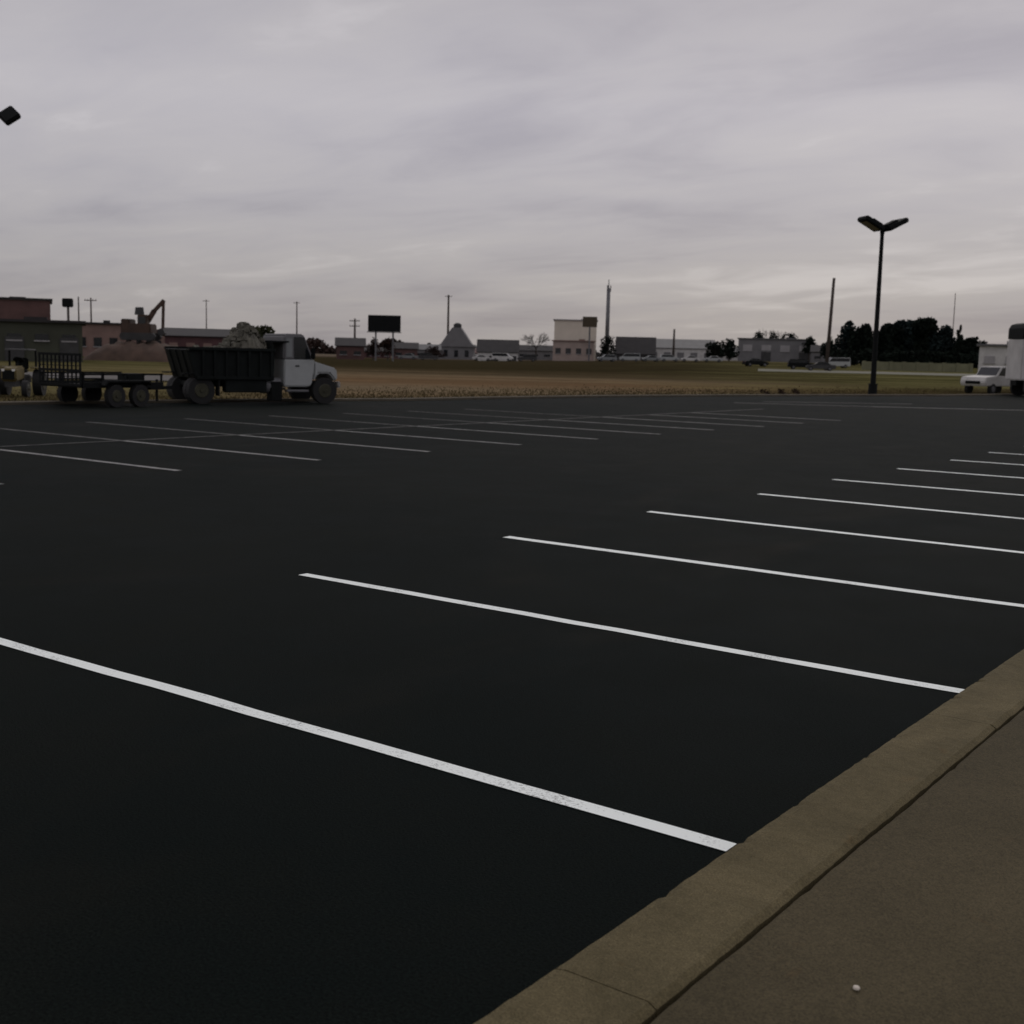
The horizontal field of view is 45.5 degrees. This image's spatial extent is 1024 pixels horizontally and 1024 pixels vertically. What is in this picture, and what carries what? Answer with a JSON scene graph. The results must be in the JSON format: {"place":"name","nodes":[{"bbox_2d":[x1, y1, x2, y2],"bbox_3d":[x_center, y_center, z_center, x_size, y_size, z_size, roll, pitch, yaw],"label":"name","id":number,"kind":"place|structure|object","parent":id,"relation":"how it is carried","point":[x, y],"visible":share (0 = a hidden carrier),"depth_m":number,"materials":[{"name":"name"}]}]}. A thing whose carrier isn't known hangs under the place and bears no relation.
{"place":"outdoors","nodes":[
{"label":"outdoors","id":0,"kind":"place"},
{"bbox_2d":[24,372,172,380],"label":"road","id":1,"kind":"structure","parent":0,"point":[154,377],"depth_m":67.26,"materials":[{"name":"asphalt"}]},
{"bbox_2d":[0,354,1010,400],"bbox_3d":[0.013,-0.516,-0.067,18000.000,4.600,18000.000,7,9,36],"label":"ground","id":2,"kind":"structure","parent":0,"point":[394,375],"depth_m":107.46,"materials":[{"name":"plant"}]},
{"bbox_2d":[0,106,20,125],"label":"floodlight pole","id":3,"kind":"object","parent":2,"relation":"on","point":[9,115],"visible":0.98,"depth_m":40.60,"materials":[{"name":"black metal"}]},
{"bbox_2d":[0,349,46,396],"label":"compact tractor","id":4,"kind":"object","parent":2,"relation":"on","point":[12,376],"visible":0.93,"depth_m":40.25,"materials":[{"name":"beige paint"}]},
{"bbox_2d":[0,296,52,319],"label":"brick block","id":5,"kind":"structure","parent":2,"relation":"on","point":[11,307],"depth_m":174.25,"materials":[{"name":"brick"}]},
{"bbox_2d":[0,317,85,361],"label":"long workshop","id":6,"kind":"structure","parent":2,"relation":"on","point":[41,334],"depth_m":118.13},
{"bbox_2d":[6,333,21,340],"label":"window","id":7,"kind":"structure","parent":6,"relation":"in","point":[8,334],"depth_m":117.26,"materials":[{"name":"grey glass"}]},
{"bbox_2d":[4,336,23,360],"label":"door","id":8,"kind":"structure","parent":6,"relation":"in","point":[8,344],"depth_m":117.40,"materials":[{"name":"metal"}]},
{"bbox_2d":[34,334,49,341],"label":"window","id":9,"kind":"structure","parent":6,"relation":"in","point":[38,337],"depth_m":118.09,"materials":[{"name":"grey glass"}]},
{"bbox_2d":[61,335,76,341],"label":"window","id":10,"kind":"structure","parent":6,"relation":"in","point":[63,336],"depth_m":118.89,"materials":[{"name":"grey glass"}]},
{"bbox_2d":[59,338,78,361],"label":"door","id":11,"kind":"structure","parent":6,"relation":"in","point":[65,347],"depth_m":119.02,"materials":[{"name":"metal"}]},
{"bbox_2d":[62,298,72,320],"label":"billboard","id":12,"kind":"object","parent":2,"relation":"on","point":[67,302],"visible":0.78,"depth_m":132.92,"materials":[{"name":"black metal"}]},
{"bbox_2d":[84,298,96,321],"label":"utility pole","id":13,"kind":"object","parent":2,"relation":"on","point":[90,300],"visible":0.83,"depth_m":217.26,"materials":[{"name":"brown wood"}]},
{"bbox_2d":[82,320,120,355],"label":"house","id":14,"kind":"structure","parent":2,"relation":"on","point":[96,335],"depth_m":178.36,"materials":[{"name":"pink brick"}]},
{"bbox_2d":[82,337,86,346],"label":"window","id":15,"kind":"structure","parent":14,"relation":"in","point":[83,338],"depth_m":177.79,"materials":[{"name":"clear glass"}]},
{"bbox_2d":[93,337,101,346],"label":"window","id":16,"kind":"structure","parent":14,"relation":"in","point":[97,340],"depth_m":178.36,"materials":[{"name":"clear glass"}]},
{"bbox_2d":[110,338,116,343],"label":"window","id":17,"kind":"structure","parent":14,"relation":"in","point":[112,340],"depth_m":179.01,"materials":[{"name":"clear glass"}]},
{"bbox_2d":[83,340,176,361],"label":"dirt mound","id":18,"kind":"object","parent":2,"relation":"on","point":[142,351],"visible":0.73,"depth_m":137.43,"materials":[{"name":"soil"}]},
{"bbox_2d":[119,299,166,340],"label":"excavator","id":19,"kind":"object","parent":18,"relation":"on","point":[142,328],"visible":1,"depth_m":139.36,"materials":[{"name":"orange paint"}]},
{"bbox_2d":[121,329,164,343],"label":"house","id":20,"kind":"structure","parent":2,"relation":"on","point":[162,341],"depth_m":228.12,"materials":[{"name":"brick"}]},
{"bbox_2d":[164,328,230,346],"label":"maroon shed","id":21,"kind":"structure","parent":2,"relation":"on","point":[188,337],"depth_m":198.28,"materials":[{"name":"metal"}]},
{"bbox_2d":[186,343,194,346],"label":"window","id":22,"kind":"structure","parent":21,"relation":"in","point":[187,344],"depth_m":197.57,"materials":[{"name":"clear glass"}]},
{"bbox_2d":[255,324,274,336],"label":"tree","id":23,"kind":"object","parent":2,"relation":"on","point":[262,330],"visible":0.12,"depth_m":126.03,"materials":[{"name":"green plant"}]},
{"bbox_2d":[295,301,299,333],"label":"utility pole","id":24,"kind":"object","parent":2,"relation":"on","point":[296,317],"visible":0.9,"depth_m":415.02,"materials":[{"name":"brown wood"}]},
{"bbox_2d":[335,337,365,359],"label":"house","id":25,"kind":"structure","parent":2,"relation":"on","point":[349,348],"depth_m":248.10,"materials":[{"name":"red brick"}]},
{"bbox_2d":[349,319,359,337],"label":"utility pole","id":26,"kind":"object","parent":2,"relation":"on","point":[354,326],"visible":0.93,"depth_m":257.03,"materials":[{"name":"brown wood"}]},
{"bbox_2d":[306,337,430,354],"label":"woods","id":27,"kind":"object","parent":2,"relation":"on","point":[316,344],"visible":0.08,"depth_m":546.01,"materials":[{"name":"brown plant"}]},
{"bbox_2d":[365,337,380,359],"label":"bush","id":28,"kind":"object","parent":2,"relation":"on","point":[371,348],"visible":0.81,"depth_m":242.50,"materials":[{"name":"green plant"}]},
{"bbox_2d":[364,347,390,357],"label":"long shed","id":29,"kind":"structure","parent":2,"relation":"on","point":[377,356],"depth_m":327.94,"materials":[{"name":"grey"}]},
{"bbox_2d":[368,315,401,360],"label":"billboard","id":30,"kind":"object","parent":2,"relation":"on","point":[384,324],"visible":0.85,"depth_m":227.31,"materials":[{"name":"black metal"}]},
{"bbox_2d":[379,339,395,360],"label":"bush","id":31,"kind":"object","parent":2,"relation":"on","point":[387,344],"visible":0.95,"depth_m":237.50,"materials":[{"name":"green plant"}]},
{"bbox_2d":[394,342,418,359],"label":"house","id":32,"kind":"structure","parent":2,"relation":"on","point":[402,348],"depth_m":297.71,"materials":[{"name":"red brick"}]},
{"bbox_2d":[398,353,416,359],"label":"parked car","id":33,"kind":"object","parent":2,"relation":"on","point":[409,355],"visible":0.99,"depth_m":286.93,"materials":[{"name":"silver metal"}]},
{"bbox_2d":[419,353,438,359],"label":"parked car","id":34,"kind":"object","parent":2,"relation":"on","point":[422,356],"visible":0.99,"depth_m":284.91,"materials":[{"name":"grey metal"}]},
{"bbox_2d":[417,344,441,358],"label":"house","id":35,"kind":"structure","parent":2,"relation":"on","point":[422,348],"depth_m":327.71,"materials":[{"name":"grey metal"}]},
{"bbox_2d":[425,346,445,358],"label":"bush","id":36,"kind":"object","parent":2,"relation":"on","point":[430,349],"visible":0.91,"depth_m":297.54,"materials":[{"name":"green plant"}]},
{"bbox_2d":[445,295,451,333],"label":"utility pole","id":37,"kind":"object","parent":2,"relation":"on","point":[448,296],"visible":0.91,"depth_m":375.17,"materials":[{"name":"brown wood"}]},
{"bbox_2d":[439,323,476,359],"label":"chapel","id":38,"kind":"structure","parent":2,"relation":"on","point":[456,343],"depth_m":346.92,"materials":[{"name":"grey"}]},
{"bbox_2d":[472,355,490,360],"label":"parked car","id":39,"kind":"object","parent":2,"relation":"on","point":[477,357],"visible":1,"depth_m":296.87,"materials":[{"name":"white metal"}]},
{"bbox_2d":[476,339,518,360],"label":"long shed","id":40,"kind":"structure","parent":2,"relation":"on","point":[487,347],"depth_m":308.69,"materials":[{"name":"metal"}]},
{"bbox_2d":[491,353,512,360],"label":"parked van","id":41,"kind":"object","parent":2,"relation":"on","point":[501,356],"visible":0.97,"depth_m":292.91,"materials":[{"name":"white metal"}]},
{"bbox_2d":[0,393,1023,404],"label":"kerb","id":42,"kind":"structure","parent":2,"relation":"on","point":[293,399],"depth_m":46.91,"materials":[{"name":"concrete"}]},
{"bbox_2d":[517,354,536,361],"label":"parked car","id":43,"kind":"object","parent":2,"relation":"on","point":[532,357],"visible":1,"depth_m":286.91,"materials":[{"name":"grey metal"}]},
{"bbox_2d":[518,345,552,359],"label":"house","id":44,"kind":"structure","parent":2,"relation":"on","point":[544,352],"depth_m":357.06,"materials":[{"name":"grey"}]},
{"bbox_2d":[523,333,549,360],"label":"bare tree","id":45,"kind":"object","parent":2,"relation":"on","point":[530,340],"visible":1,"depth_m":326.70,"materials":[{"name":"grey plant"}]},
{"bbox_2d":[475,345,614,358],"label":"woods","id":46,"kind":"object","parent":2,"relation":"on","point":[598,354],"visible":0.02,"depth_m":602.97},
{"bbox_2d":[552,339,595,360],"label":"pink annex","id":47,"kind":"object","parent":2,"relation":"on","point":[570,350],"visible":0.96,"depth_m":319.18,"materials":[{"name":"paint"}]},
{"bbox_2d":[555,348,560,353],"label":"window","id":48,"kind":"structure","parent":47,"relation":"in","point":[557,350],"depth_m":319.28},
{"bbox_2d":[553,319,597,360],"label":"cream block","id":49,"kind":"structure","parent":2,"relation":"on","point":[569,329],"depth_m":326.46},
{"bbox_2d":[583,317,596,360],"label":"sign","id":50,"kind":"object","parent":2,"relation":"on","point":[589,322],"visible":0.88,"depth_m":316.12,"materials":[{"name":"metal"}]},
{"bbox_2d":[597,355,616,361],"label":"parked car","id":51,"kind":"object","parent":2,"relation":"on","point":[612,358],"visible":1,"depth_m":286.91,"materials":[{"name":"silver metal"}]},
{"bbox_2d":[599,336,616,360],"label":"bush","id":52,"kind":"object","parent":2,"relation":"on","point":[605,347],"visible":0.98,"depth_m":316.62,"materials":[{"name":"green plant"}]},
{"bbox_2d":[605,281,610,354],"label":"mast","id":53,"kind":"object","parent":2,"relation":"on","point":[607,313],"visible":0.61,"depth_m":335.23,"materials":[{"name":"metal"}]},
{"bbox_2d":[619,353,640,361],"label":"parked van","id":54,"kind":"object","parent":2,"relation":"on","point":[632,356],"visible":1,"depth_m":288.76,"materials":[{"name":"white paint"}]},
{"bbox_2d":[615,337,655,359],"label":"lean to barn","id":55,"kind":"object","parent":2,"relation":"on","point":[644,347],"visible":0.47,"depth_m":334.32,"materials":[{"name":"metal"}]},
{"bbox_2d":[640,356,660,361],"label":"parked car","id":56,"kind":"object","parent":2,"relation":"on","point":[654,358],"visible":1,"depth_m":287.92,"materials":[{"name":"silver metal"}]},
{"bbox_2d":[660,354,678,361],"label":"parked car","id":57,"kind":"object","parent":2,"relation":"on","point":[663,357],"visible":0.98,"depth_m":289.75,"materials":[{"name":"white paint"}]},
{"bbox_2d":[672,329,674,356],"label":"utility pole","id":58,"kind":"object","parent":2,"relation":"on","point":[673,350],"visible":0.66,"depth_m":336.47,"materials":[{"name":"brown wood"}]},
{"bbox_2d":[655,339,714,360],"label":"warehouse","id":59,"kind":"structure","parent":2,"relation":"on","point":[684,348],"depth_m":347.09,"materials":[{"name":"grey metal"}]},
{"bbox_2d":[677,352,683,358],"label":"window","id":60,"kind":"structure","parent":59,"relation":"in","point":[679,354],"depth_m":346.41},
{"bbox_2d":[680,356,699,361],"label":"parked car","id":61,"kind":"object","parent":2,"relation":"on","point":[693,358],"visible":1,"depth_m":286.79,"materials":[{"name":"grey metal"}]},
{"bbox_2d":[703,356,722,361],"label":"parked car","id":62,"kind":"object","parent":2,"relation":"on","point":[714,358],"visible":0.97,"depth_m":284.79,"materials":[{"name":"white paint"}]},
{"bbox_2d":[705,341,724,357],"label":"bush","id":63,"kind":"object","parent":2,"relation":"on","point":[713,347],"visible":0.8,"depth_m":326.51,"materials":[{"name":"green plant"}]},
{"bbox_2d":[716,347,737,360],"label":"long shed","id":64,"kind":"structure","parent":2,"relation":"on","point":[734,359],"depth_m":376.53,"materials":[{"name":"grey metal"}]},
{"bbox_2d":[719,338,739,360],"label":"bush","id":65,"kind":"object","parent":2,"relation":"on","point":[729,352],"visible":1,"depth_m":321.34,"materials":[{"name":"green plant"}]},
{"bbox_2d":[474,649,1023,1023],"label":"kerb","id":66,"kind":"structure","parent":2,"relation":"on","point":[651,962],"depth_m":3.79,"materials":[{"name":"concrete"}]},
{"bbox_2d":[742,358,768,366],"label":"parked car","id":67,"kind":"object","parent":2,"relation":"on","point":[751,361],"visible":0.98,"depth_m":222.41,"materials":[{"name":"black metal"}]},
{"bbox_2d":[752,332,762,337],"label":"tree","id":68,"kind":"object","parent":2,"relation":"on","point":[757,335],"visible":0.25,"depth_m":365.53,"materials":[{"name":"green plant"}]},
{"bbox_2d":[754,329,782,338],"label":"bare tree","id":69,"kind":"object","parent":2,"relation":"on","point":[772,332],"visible":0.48,"depth_m":369.20,"materials":[{"name":"grey plant"}]},
{"bbox_2d":[737,338,814,362],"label":"grey warehouse","id":70,"kind":"structure","parent":2,"relation":"on","point":[772,350],"depth_m":341.99,"materials":[{"name":"metal"}]},
{"bbox_2d":[743,344,751,350],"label":"window","id":71,"kind":"structure","parent":70,"relation":"in","point":[745,347],"depth_m":343.29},
{"bbox_2d":[761,345,770,351],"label":"window","id":72,"kind":"structure","parent":70,"relation":"in","point":[765,348],"depth_m":342.12,"materials":[{"name":"glass"}]},
{"bbox_2d":[761,352,770,360],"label":"door","id":73,"kind":"structure","parent":70,"relation":"in","point":[765,356],"depth_m":342.46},
{"bbox_2d":[780,345,789,351],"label":"window","id":74,"kind":"structure","parent":70,"relation":"in","point":[783,348],"depth_m":341.08,"materials":[{"name":"glass"}]},
{"bbox_2d":[799,351,807,360],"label":"door","id":75,"kind":"structure","parent":70,"relation":"in","point":[802,355],"depth_m":340.25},
{"bbox_2d":[782,332,798,338],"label":"tree","id":76,"kind":"object","parent":2,"relation":"on","point":[790,335],"visible":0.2,"depth_m":363.72,"materials":[{"name":"green plant"}]},
{"bbox_2d":[787,359,813,368],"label":"parked car","id":77,"kind":"object","parent":2,"relation":"on","point":[793,363],"visible":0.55,"depth_m":197.68,"materials":[{"name":"black metal"}]},
{"bbox_2d":[801,335,816,361],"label":"tree","id":78,"kind":"object","parent":2,"relation":"on","point":[809,342],"visible":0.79,"depth_m":336.28,"materials":[{"name":"green plant"}]},
{"bbox_2d":[810,345,833,362],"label":"house","id":79,"kind":"structure","parent":2,"relation":"on","point":[816,357],"depth_m":327.74,"materials":[{"name":"grey"}]},
{"bbox_2d":[819,336,836,358],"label":"bush","id":80,"kind":"object","parent":2,"relation":"on","point":[823,348],"visible":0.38,"depth_m":296.77,"materials":[{"name":"green plant"}]},
{"bbox_2d":[824,278,834,369],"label":"utility pole","id":81,"kind":"object","parent":2,"relation":"on","point":[829,325],"visible":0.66,"depth_m":192.42,"materials":[{"name":"brown wood"}]},
{"bbox_2d":[833,320,853,353],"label":"tree","id":82,"kind":"object","parent":2,"relation":"on","point":[841,342],"visible":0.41,"depth_m":296.04,"materials":[{"name":"green plant"}]},
{"bbox_2d":[847,323,878,356],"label":"tree","id":83,"kind":"object","parent":2,"relation":"on","point":[859,339],"visible":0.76,"depth_m":291.41,"materials":[{"name":"green plant"}]},
{"bbox_2d":[857,215,908,393],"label":"lot light","id":84,"kind":"object","parent":2,"relation":"on","point":[871,223],"visible":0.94,"depth_m":66.06,"materials":[{"name":"black metal"}]},
{"bbox_2d":[871,323,906,353],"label":"tree","id":85,"kind":"object","parent":2,"relation":"on","point":[891,337],"visible":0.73,"depth_m":292.14,"materials":[{"name":"green plant"}]},
{"bbox_2d":[829,348,978,367],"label":"hedge","id":86,"kind":"object","parent":2,"relation":"on","point":[920,356],"visible":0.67,"depth_m":282.46,"materials":[{"name":"plant"}]},
{"bbox_2d":[894,319,919,351],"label":"tree","id":87,"kind":"object","parent":2,"relation":"on","point":[906,326],"visible":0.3,"depth_m":294.86,"materials":[{"name":"green plant"}]},
{"bbox_2d":[862,361,972,372],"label":"wall","id":88,"kind":"structure","parent":2,"relation":"on","point":[919,366],"depth_m":213.08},
{"bbox_2d":[905,317,949,351],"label":"tree","id":89,"kind":"object","parent":2,"relation":"on","point":[926,326],"visible":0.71,"depth_m":293.48,"materials":[{"name":"green plant"}]},
{"bbox_2d":[927,324,956,351],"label":"tree","id":90,"kind":"object","parent":2,"relation":"on","point":[943,340],"visible":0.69,"depth_m":292.52,"materials":[{"name":"green plant"}]},
{"bbox_2d":[953,293,955,328],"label":"utility pole","id":91,"kind":"object","parent":2,"relation":"on","point":[954,311],"visible":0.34,"depth_m":473.29,"materials":[{"name":"grey wood"}]},
{"bbox_2d":[950,324,963,352],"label":"tree","id":92,"kind":"object","parent":2,"relation":"on","point":[958,347],"visible":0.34,"depth_m":286.42,"materials":[{"name":"green plant"}]},
{"bbox_2d":[962,336,987,357],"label":"tree","id":93,"kind":"object","parent":2,"relation":"on","point":[970,345],"visible":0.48,"depth_m":287.84,"materials":[{"name":"green plant"}]},
{"bbox_2d":[960,366,1009,393],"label":"parked car","id":94,"kind":"object","parent":2,"relation":"on","point":[993,379],"visible":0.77,"depth_m":76.36,"materials":[{"name":"white metal"}]},
{"bbox_2d":[977,341,1007,370],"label":"pale shed","id":95,"kind":"structure","parent":2,"relation":"on","point":[992,354],"depth_m":148.87,"materials":[{"name":"grey metal"}]},
{"bbox_2d":[983,356,994,363],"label":"window","id":96,"kind":"structure","parent":95,"relation":"in","point":[987,359],"depth_m":149.02,"materials":[{"name":"glass"}]},
{"bbox_2d":[0,395,1023,1023],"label":"parking lot","id":97,"kind":"structure","parent":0,"point":[472,711],"depth_m":7.01,"materials":[{"name":"asphalt"}]},
{"bbox_2d":[38,352,171,406],"bbox_3d":[-11.556,-3.884,35.796,2.540,1.495,3.848,7,9,36],"label":"utility trailer","id":98,"kind":"object","parent":97,"relation":"on","point":[138,385],"visible":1,"depth_m":34.78,"materials":[{"name":"black metal"}]},
{"bbox_2d":[162,334,339,403],"bbox_3d":[-8.397,-4.680,39.646,5.302,2.240,2.520,-3,9,-33],"label":"dump truck","id":99,"kind":"object","parent":97,"relation":"on","point":[202,375],"visible":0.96,"depth_m":38.72,"materials":[{"name":"black metal"}]},
{"bbox_2d":[188,322,266,349],"bbox_3d":[-9.188,-5.536,38.994,2.492,1.109,2.080,-3,9,-33],"label":"rubble heap","id":100,"kind":"object","parent":99,"relation":"in","point":[243,335],"visible":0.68,"depth_m":38.81,"materials":[{"name":"stone"}]},
{"bbox_2d":[1005,323,1023,395],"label":"box truck","id":101,"kind":"object","parent":97,"relation":"on","point":[1014,375],"visible":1,"depth_m":73.45,"materials":[{"name":"white metal"}]},
{"bbox_2d":[0,0,1023,352],"label":"sky","id":102,"kind":"structure","parent":0,"point":[715,163],"materials":[{"name":"grey"}]},
{"bbox_2d":[650,710,1023,1023],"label":"sidewalk","id":103,"kind":"structure","parent":0,"point":[913,913],"depth_m":3.48,"materials":[{"name":"concrete"}]},
{"bbox_2d":[853,985,859,990],"bbox_3d":[0.887,1.224,3.144,0.019,0.012,0.019,7,9,36],"label":"pebble","id":104,"kind":"object","parent":103,"relation":"on","point":[856,987],"visible":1,"depth_m":3.14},
{"bbox_2d":[829,358,850,367],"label":"parked van","id":105,"kind":"object","parent":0,"point":[843,362],"visible":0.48,"depth_m":227.36,"materials":[{"name":"white paint"}]},
{"bbox_2d":[758,369,975,375],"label":"road","id":106,"kind":"structure","parent":0,"point":[868,372],"depth_m":181.47,"materials":[{"name":"asphalt"}]},
{"bbox_2d":[805,362,835,370],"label":"parked car","id":107,"kind":"object","parent":106,"relation":"on","point":[824,365],"visible":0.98,"depth_m":187.69,"materials":[{"name":"grey metal"}]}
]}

